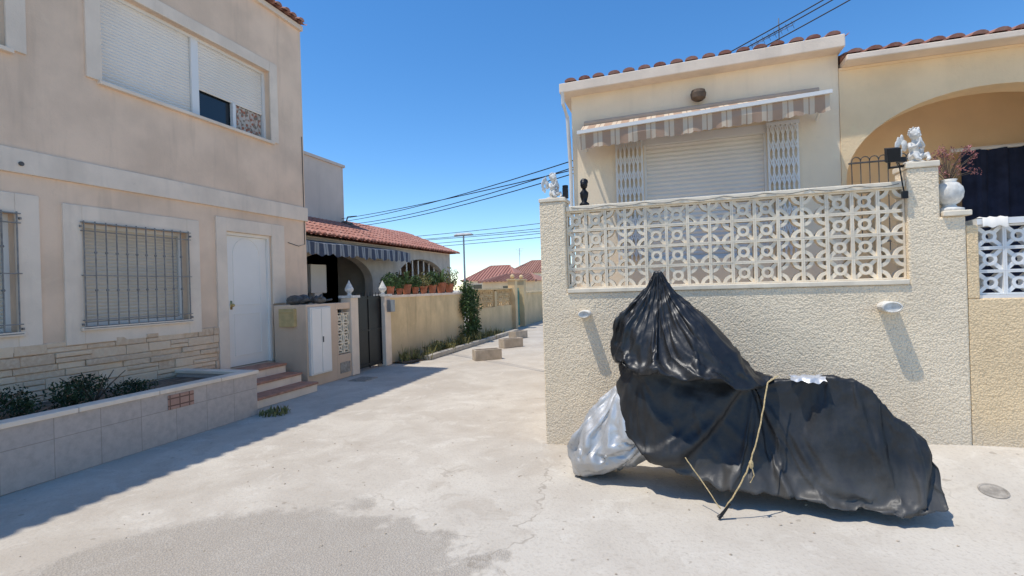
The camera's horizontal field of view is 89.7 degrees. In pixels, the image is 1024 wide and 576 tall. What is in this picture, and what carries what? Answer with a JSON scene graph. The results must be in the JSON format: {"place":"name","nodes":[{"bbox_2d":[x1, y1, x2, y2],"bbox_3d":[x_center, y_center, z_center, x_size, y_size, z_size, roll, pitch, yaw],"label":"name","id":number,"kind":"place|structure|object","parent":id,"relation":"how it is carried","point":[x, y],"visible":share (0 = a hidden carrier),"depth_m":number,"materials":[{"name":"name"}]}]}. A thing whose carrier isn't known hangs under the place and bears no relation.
{"place":"outdoors","nodes":[
{"label":"outdoors","id":0,"kind":"place"},
{"bbox_2d":[422,223,539,235],"bbox_3d":[-2.836,-3.958,33.313,27.001,0.953,0.033,-2,0,17],"label":"power line","id":1,"kind":"object","parent":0,"point":[478,230],"visible":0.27,"depth_m":33.05,"materials":[{"name":"black rubber"}]},
{"bbox_2d":[431,231,538,239],"bbox_3d":[-2.732,-3.445,33.599,27.007,0.484,0.033,-2,0,16],"label":"power line","id":2,"kind":"object","parent":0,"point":[485,235],"visible":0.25,"depth_m":33.28,"materials":[{"name":"black rubber"}]},
{"bbox_2d":[430,228,539,238],"bbox_3d":[-2.782,-3.657,33.456,27.003,0.757,0.033,-2,0,17],"label":"power line","id":3,"kind":"object","parent":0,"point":[487,233],"visible":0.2,"depth_m":33.03,"materials":[{"name":"black rubber"}]},
{"bbox_2d":[437,233,539,243],"bbox_3d":[-2.687,-3.450,33.743,27.017,0.977,0.033,-2,0,15],"label":"power line","id":4,"kind":"object","parent":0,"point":[491,238],"visible":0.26,"depth_m":33.35,"materials":[{"name":"black rubber"}]},
{"bbox_2d":[461,265,522,288],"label":"distant house","id":5,"kind":"structure","parent":0,"point":[490,272],"depth_m":47.85,"materials":[{"name":"red tile"}]},
{"bbox_2d":[474,285,481,288],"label":"window","id":6,"kind":"structure","parent":5,"relation":"in","point":[476,286],"depth_m":47.02,"materials":[{"name":"grey glass"}]},
{"bbox_2d":[446,237,539,245],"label":"power line","id":7,"kind":"object","parent":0,"point":[493,241],"visible":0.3,"depth_m":33.47,"materials":[{"name":"black rubber"}]},
{"bbox_2d":[478,272,541,291],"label":"distant house","id":8,"kind":"structure","parent":0,"point":[533,282],"depth_m":38.18,"materials":[{"name":"paint"}]},
{"bbox_2d":[0,290,1023,575],"bbox_3d":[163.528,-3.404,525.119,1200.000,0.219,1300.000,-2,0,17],"label":"ground","id":9,"kind":"structure","parent":0,"point":[218,494],"depth_m":3.74,"materials":[{"name":"concrete"}]},
{"bbox_2d":[0,368,258,495],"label":"planter wall","id":10,"kind":"structure","parent":9,"relation":"on","point":[40,447],"depth_m":5.22,"materials":[{"name":"grey tile"}]},
{"bbox_2d":[0,384,46,417],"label":"shrub","id":11,"kind":"object","parent":10,"relation":"in","point":[5,403],"visible":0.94,"depth_m":4.88,"materials":[{"name":"green plant"}]},
{"bbox_2d":[42,370,158,408],"bbox_3d":[-4.468,1.088,5.584,0.622,0.385,1.138,-2,0,17],"label":"shrub","id":12,"kind":"object","parent":10,"relation":"in","point":[61,400],"visible":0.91,"depth_m":5.42,"materials":[{"name":"green plant"}]},
{"bbox_2d":[0,0,317,408],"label":"corner house","id":13,"kind":"structure","parent":9,"relation":"on","point":[153,215],"depth_m":6.94,"materials":[{"name":"beige paint"}]},
{"bbox_2d":[0,44,13,53],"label":"window","id":14,"kind":"structure","parent":13,"relation":"in","point":[3,48],"depth_m":5.42,"materials":[{"name":"white metal"}]},
{"bbox_2d":[0,210,25,337],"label":"window","id":15,"kind":"structure","parent":13,"relation":"in","point":[5,306],"depth_m":5.46,"materials":[{"name":"white metal"}]},
{"bbox_2d":[79,220,193,330],"bbox_3d":[-4.951,-0.149,6.777,0.268,1.305,1.480,-2,0,17],"label":"window","id":16,"kind":"structure","parent":13,"relation":"in","point":[133,276],"depth_m":6.74,"materials":[{"name":"white metal"}]},
{"bbox_2d":[97,0,274,144],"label":"window","id":17,"kind":"structure","parent":13,"relation":"in","point":[145,57],"depth_m":7.49,"materials":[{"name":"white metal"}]},
{"bbox_2d":[227,232,272,366],"bbox_3d":[-4.402,0.187,8.557,0.157,2.170,0.960,-2,0,17],"label":"door","id":18,"kind":"structure","parent":13,"relation":"in","point":[248,255],"depth_m":8.58,"materials":[{"name":"white paint"}]},
{"bbox_2d":[258,406,289,417],"bbox_3d":[-3.192,1.648,6.922,0.392,0.122,0.428,-2,0,17],"label":"weed tuft","id":19,"kind":"object","parent":9,"relation":"on","point":[275,411],"visible":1,"depth_m":6.88,"materials":[{"name":"green plant"}]},
{"bbox_2d":[274,302,351,385],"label":"meter wall","id":20,"kind":"structure","parent":9,"relation":"on","point":[309,347],"depth_m":8.93,"materials":[{"name":"beige paint"}]},
{"bbox_2d":[278,309,296,326],"bbox_3d":[-3.842,0.510,8.807,0.320,0.310,0.095,-2,0,17],"label":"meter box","id":21,"kind":"object","parent":20,"relation":"attached to","point":[287,317],"visible":1,"depth_m":8.77,"materials":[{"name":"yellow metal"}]},
{"bbox_2d":[286,294,331,304],"bbox_3d":[-3.647,0.209,9.230,0.578,0.200,0.944,-2,0,17],"label":"tool pile","id":22,"kind":"object","parent":20,"relation":"on","point":[300,299],"visible":0.94,"depth_m":8.99,"materials":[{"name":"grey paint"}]},
{"bbox_2d":[303,151,353,345],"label":"grey house","id":23,"kind":"structure","parent":9,"relation":"on","point":[323,186],"depth_m":14.86,"materials":[{"name":"paint"}]},
{"bbox_2d":[338,281,359,375],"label":"gate pillar","id":24,"kind":"structure","parent":9,"relation":"on","point":[352,310],"depth_m":10.01,"materials":[{"name":"paint"}]},
{"bbox_2d":[348,376,377,381],"bbox_3d":[-2.752,1.686,9.503,0.360,0.034,0.440,-2,0,17],"label":"drain grate","id":25,"kind":"object","parent":9,"relation":"on","point":[361,379],"visible":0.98,"depth_m":9.43,"materials":[{"name":"metal"}]},
{"bbox_2d":[358,292,382,368],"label":"garden gate","id":26,"kind":"structure","parent":9,"relation":"on","point":[370,331],"depth_m":10.71,"materials":[{"name":"black metal"}]},
{"bbox_2d":[373,280,391,365],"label":"gate pillar","id":27,"kind":"structure","parent":9,"relation":"on","point":[386,338],"depth_m":11.14,"materials":[{"name":"paint"}]},
{"bbox_2d":[387,300,394,311],"bbox_3d":[-2.645,0.390,11.248,0.100,0.260,0.180,-2,0,17],"label":"letterbox","id":28,"kind":"object","parent":27,"relation":"attached to","point":[390,305],"visible":1,"depth_m":11.17,"materials":[{"name":"metal"}]},
{"bbox_2d":[306,216,459,344],"bbox_3d":[-5.610,-0.197,15.592,5.030,3.930,9.922,-2,0,17],"label":"tiled bungalow","id":29,"kind":"object","parent":9,"relation":"on","point":[367,257],"visible":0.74,"depth_m":14.87,"materials":[{"name":"orange paint"}]},
{"bbox_2d":[379,274,402,293],"bbox_3d":[-3.131,0.665,13.509,0.654,2.059,0.986,-2,0,-17],"label":"porch plant","id":30,"kind":"object","parent":9,"relation":"on","point":[385,292],"visible":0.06,"depth_m":13.49,"materials":[{"name":"green plant"}]},
{"bbox_2d":[414,274,436,293],"bbox_3d":[-2.711,0.619,16.153,0.873,2.126,1.023,-2,0,17],"label":"porch plant","id":31,"kind":"object","parent":9,"relation":"on","point":[424,283],"visible":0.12,"depth_m":15.93,"materials":[{"name":"green plant"}]},
{"bbox_2d":[390,292,463,363],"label":"garden wall","id":32,"kind":"structure","parent":9,"relation":"on","point":[417,320],"depth_m":12.91,"materials":[{"name":"yellow paint"}]},
{"bbox_2d":[382,272,397,294],"bbox_3d":[-2.763,-0.107,11.696,0.377,0.540,0.398,-2,0,-15],"label":"flower pot","id":33,"kind":"object","parent":32,"relation":"on","point":[390,285],"visible":0.96,"depth_m":11.63,"materials":[{"name":"ceramic"}]},
{"bbox_2d":[394,278,404,294],"bbox_3d":[-2.643,-0.043,12.085,0.298,0.405,0.283,-2,0,27],"label":"flower pot","id":34,"kind":"object","parent":32,"relation":"on","point":[399,287],"visible":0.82,"depth_m":12.03,"materials":[{"name":"green plant"}]},
{"bbox_2d":[393,272,420,294],"bbox_3d":[-3.030,0.618,14.434,0.831,2.146,0.948,-2,0,41],"label":"porch plant","id":35,"kind":"object","parent":32,"relation":"on","point":[402,283],"visible":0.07,"depth_m":14.36,"materials":[{"name":"green plant"}]},
{"bbox_2d":[398,270,417,294],"bbox_3d":[-2.549,-0.142,12.442,0.728,0.597,0.749,-2,0,-24],"label":"flower pot","id":36,"kind":"object","parent":32,"relation":"on","point":[407,289],"visible":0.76,"depth_m":12.35,"materials":[{"name":"ceramic"}]},
{"bbox_2d":[408,275,421,293],"bbox_3d":[-2.418,-0.091,12.852,0.340,0.486,0.358,-2,0,-20],"label":"flower pot","id":37,"kind":"object","parent":32,"relation":"on","point":[415,286],"visible":0.89,"depth_m":12.79,"materials":[{"name":"green plant"}]},
{"bbox_2d":[416,271,431,293],"bbox_3d":[-2.272,-0.144,13.290,0.438,0.585,0.413,-2,0,17],"label":"flower pot","id":38,"kind":"object","parent":32,"relation":"on","point":[423,288],"visible":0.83,"depth_m":13.22,"materials":[{"name":"ceramic"}]},
{"bbox_2d":[424,271,440,292],"bbox_3d":[-2.126,-0.167,13.747,0.434,0.621,0.457,-2,0,-4],"label":"flower pot","id":39,"kind":"object","parent":32,"relation":"on","point":[433,284],"visible":0.78,"depth_m":13.69,"materials":[{"name":"green plant"}]},
{"bbox_2d":[433,268,453,292],"bbox_3d":[-1.999,-0.218,14.282,0.899,0.716,0.873,-2,0,-17],"label":"flower pot","id":40,"kind":"object","parent":32,"relation":"on","point":[441,286],"visible":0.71,"depth_m":14.19,"materials":[{"name":"green plant"}]},
{"bbox_2d":[444,266,458,292],"bbox_3d":[-1.819,-0.246,14.789,0.569,0.761,0.536,-2,0,20],"label":"flower pot","id":41,"kind":"object","parent":32,"relation":"on","point":[449,287],"visible":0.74,"depth_m":14.73,"materials":[{"name":"ceramic"}]},
{"bbox_2d":[458,279,483,339],"bbox_3d":[-1.290,0.726,15.741,0.708,2.000,1.865,-2,0,17],"label":"ivy plant","id":42,"kind":"object","parent":32,"relation":"attached to","point":[469,305],"visible":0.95,"depth_m":15.38,"materials":[{"name":"green plant"}]},
{"bbox_2d":[437,279,456,291],"bbox_3d":[-2.202,0.650,17.452,0.624,2.034,0.730,-2,0,17],"label":"porch plant","id":43,"kind":"object","parent":9,"relation":"on","point":[451,283],"visible":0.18,"depth_m":17.50,"materials":[{"name":"green plant"}]},
{"bbox_2d":[396,331,506,362],"bbox_3d":[-1.269,1.612,15.074,0.500,0.030,7.800,-2,0,17],"label":"planting strip","id":44,"kind":"object","parent":9,"relation":"on","point":[420,359],"visible":0.12,"depth_m":11.70,"materials":[{"name":"plant"}]},
{"bbox_2d":[398,326,505,362],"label":"weeds","id":45,"kind":"object","parent":44,"relation":"on","point":[405,356],"visible":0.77,"depth_m":13.29,"materials":[{"name":"green plant"}]},
{"bbox_2d":[454,233,473,312],"bbox_3d":[-2.773,-0.767,30.183,1.200,4.900,0.300,-2,0,17],"label":"street lamp","id":46,"kind":"object","parent":9,"relation":"on","point":[463,234],"visible":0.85,"depth_m":30.14,"materials":[{"name":"metal"}]},
{"bbox_2d":[424,329,517,359],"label":"kerb","id":47,"kind":"structure","parent":9,"relation":"on","point":[458,348],"depth_m":13.77,"materials":[{"name":"concrete"}]},
{"bbox_2d":[472,347,501,360],"bbox_3d":[-0.566,1.498,11.659,0.620,0.240,0.280,-2,0,-20],"label":"concrete block","id":48,"kind":"object","parent":9,"relation":"on","point":[482,354],"visible":1,"depth_m":11.54,"materials":[{"name":"concrete"}]},
{"bbox_2d":[470,288,512,335],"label":"garden wall","id":49,"kind":"structure","parent":9,"relation":"on","point":[495,311],"depth_m":18.23,"materials":[{"name":"yellow paint"}]},
{"bbox_2d":[499,337,522,347],"bbox_3d":[-0.030,1.482,13.953,0.620,0.240,0.280,-2,0,-34],"label":"concrete block","id":50,"kind":"object","parent":9,"relation":"on","point":[512,342],"visible":1,"depth_m":13.83,"materials":[{"name":"concrete"}]},
{"bbox_2d":[506,274,518,328],"bbox_3d":[0.042,0.529,20.259,0.380,2.140,0.380,-2,0,17],"label":"gate post","id":51,"kind":"object","parent":9,"relation":"on","point":[512,283],"visible":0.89,"depth_m":20.11,"materials":[{"name":"yellow paint"}]},
{"bbox_2d":[517,288,519,325],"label":"teal gate","id":52,"kind":"structure","parent":51,"relation":"attached to","point":[518,308],"depth_m":21.22,"materials":[{"name":"metal"}]},
{"bbox_2d":[509,330,527,337],"bbox_3d":[0.196,1.475,16.292,0.280,0.240,0.620,-2,0,39],"label":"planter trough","id":53,"kind":"object","parent":9,"relation":"on","point":[520,333],"visible":0.77,"depth_m":16.16,"materials":[{"name":"concrete"}]},
{"bbox_2d":[517,275,526,325],"bbox_3d":[0.413,0.518,21.452,0.380,2.140,0.380,-2,0,17],"label":"gate post","id":54,"kind":"object","parent":9,"relation":"on","point":[521,283],"visible":0.97,"depth_m":21.31,"materials":[{"name":"yellow paint"}]},
{"bbox_2d":[526,291,542,324],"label":"lane wall","id":55,"kind":"structure","parent":9,"relation":"on","point":[534,306],"depth_m":23.32,"materials":[{"name":"yellow paint"}]},
{"bbox_2d":[559,30,848,288],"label":"cream house","id":56,"kind":"structure","parent":9,"relation":"on","point":[761,118],"depth_m":6.48,"materials":[{"name":"paint"}]},
{"bbox_2d":[342,170,568,218],"bbox_3d":[-2.133,-1.872,11.357,0.014,0.625,10.235,-2,0,-36],"label":"power line","id":57,"kind":"object","parent":56,"relation":"attached to","point":[463,195],"visible":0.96,"depth_m":9.48,"materials":[{"name":"black rubber"}]},
{"bbox_2d":[342,160,572,221],"bbox_3d":[-2.134,-1.892,11.357,0.014,0.405,10.235,-2,0,-36],"label":"power line","id":58,"kind":"object","parent":56,"relation":"attached to","point":[468,192],"visible":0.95,"depth_m":9.21,"materials":[{"name":"black rubber"}]},
{"bbox_2d":[353,175,568,226],"bbox_3d":[-2.099,-1.726,11.453,0.014,0.418,10.295,-2,0,-35],"label":"power line","id":59,"kind":"object","parent":56,"relation":"attached to","point":[465,204],"visible":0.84,"depth_m":9.66,"materials":[{"name":"black rubber"}]},
{"bbox_2d":[355,167,572,223],"bbox_3d":[-2.073,-1.831,11.548,0.014,0.430,10.356,-2,0,-35],"label":"power line","id":60,"kind":"object","parent":56,"relation":"attached to","point":[467,199],"visible":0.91,"depth_m":9.64,"materials":[{"name":"black rubber"}]},
{"bbox_2d":[751,18,794,47],"bbox_3d":[4.200,-3.778,8.293,0.646,1.100,0.281,-2,0,17],"label":"tv antenna","id":61,"kind":"object","parent":56,"relation":"on","point":[778,32],"visible":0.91,"depth_m":8.26,"materials":[{"name":"metal"}]},
{"bbox_2d":[731,0,822,51],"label":"power line","id":62,"kind":"object","parent":56,"relation":"attached to","point":[777,25],"visible":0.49,"depth_m":8.23,"materials":[{"name":"black rubber"}]},
{"bbox_2d":[747,0,832,46],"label":"power line","id":63,"kind":"object","parent":56,"relation":"attached to","point":[791,23],"visible":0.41,"depth_m":8.14,"materials":[{"name":"black rubber"}]},
{"bbox_2d":[767,0,849,45],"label":"power line","id":64,"kind":"object","parent":56,"relation":"attached to","point":[809,22],"visible":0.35,"depth_m":8.02,"materials":[{"name":"black rubber"}]},
{"bbox_2d":[539,160,971,445],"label":"front wall","id":65,"kind":"structure","parent":9,"relation":"on","point":[896,342],"depth_m":4.57,"materials":[{"name":"beige paint"}]},
{"bbox_2d":[541,173,561,197],"bbox_3d":[0.430,-1.051,5.301,0.234,0.280,0.161,-2,0,-33],"label":"cherub statue","id":66,"kind":"object","parent":65,"relation":"on","point":[552,186],"visible":0.94,"depth_m":5.29,"materials":[{"name":"white stone"}]},
{"bbox_2d":[562,185,568,198],"bbox_3d":[0.545,-0.982,5.257,0.060,0.130,0.060,-2,0,17],"label":"wall lantern","id":67,"kind":"object","parent":65,"relation":"on","point":[565,191],"depth_m":5.23,"materials":[{"name":"black paint"}]},
{"bbox_2d":[580,178,588,205],"bbox_3d":[0.734,-0.973,5.242,0.101,0.290,0.103,-2,0,-26],"label":"bust figurine","id":68,"kind":"object","parent":65,"relation":"on","point":[584,191],"visible":0.97,"depth_m":5.21,"materials":[{"name":"black paint"}]},
{"bbox_2d":[571,183,898,208],"bbox_3d":[1.931,-0.837,4.764,2.801,0.028,0.018,-2,0,17],"label":"light string","id":69,"kind":"object","parent":65,"relation":"attached to","point":[736,197],"visible":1,"depth_m":4.72,"materials":[{"name":"grey paint"}]},
{"bbox_2d":[884,147,907,198],"bbox_3d":[3.223,-0.962,4.325,0.173,0.429,0.171,-2,0,17],"label":"floodlight","id":70,"kind":"object","parent":65,"relation":"attached to","point":[893,154],"visible":1,"depth_m":4.29,"materials":[{"name":"black paint"}]},
{"bbox_2d":[895,127,930,163],"bbox_3d":[3.428,-1.209,4.369,0.265,0.318,0.183,-2,0,-3],"label":"cherub statue","id":71,"kind":"object","parent":65,"relation":"on","point":[916,154],"visible":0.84,"depth_m":4.36,"materials":[{"name":"white stone"}]},
{"bbox_2d":[925,145,981,211],"bbox_3d":[3.700,-0.932,4.312,0.403,0.589,0.233,-2,0,17],"label":"flower urn","id":72,"kind":"object","parent":65,"relation":"on","point":[951,193],"visible":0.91,"depth_m":4.27,"materials":[{"name":"white ceramic"}]},
{"bbox_2d":[567,271,948,519],"bbox_3d":[1.618,0.698,3.887,2.540,1.703,0.998,-2,0,17],"label":"covered motorcycle","id":73,"kind":"object","parent":9,"relation":"on","point":[693,393],"visible":1,"depth_m":3.71,"materials":[{"name":"black plastic"}]},
{"bbox_2d":[977,483,1009,497],"bbox_3d":[3.363,1.415,3.596,0.170,0.042,0.170,-2,0,17],"label":"manhole cover","id":74,"kind":"object","parent":9,"relation":"on","point":[993,490],"visible":1,"depth_m":3.60,"materials":[{"name":"metal"}]},
{"bbox_2d":[965,216,1023,447],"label":"ochre garden wall","id":75,"kind":"structure","parent":9,"relation":"on","point":[996,336],"depth_m":4.17,"materials":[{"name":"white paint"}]},
{"bbox_2d":[973,216,1008,227],"bbox_3d":[3.930,-0.539,4.244,0.168,0.102,0.190,-2,0,17],"label":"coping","id":76,"kind":"object","parent":75,"relation":"on","point":[991,221],"visible":0.9,"depth_m":4.16,"materials":[{"name":"white paint"}]},
{"bbox_2d":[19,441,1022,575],"bbox_3d":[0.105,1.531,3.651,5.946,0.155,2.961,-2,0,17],"label":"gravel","id":77,"kind":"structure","parent":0,"point":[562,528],"depth_m":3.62,"materials":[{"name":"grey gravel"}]},
{"bbox_2d":[515,248,576,286],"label":"distant house","id":78,"kind":"structure","parent":0,"point":[533,266],"depth_m":61.70,"materials":[{"name":"red tile"}]},
{"bbox_2d":[275,0,1023,289],"label":"sky","id":79,"kind":"structure","parent":0,"point":[419,101],"materials":[{"name":"blue"}]},
{"bbox_2d":[838,23,1023,292],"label":"ochre house","id":80,"kind":"structure","parent":0,"point":[957,91],"depth_m":6.09,"materials":[{"name":"paint"}]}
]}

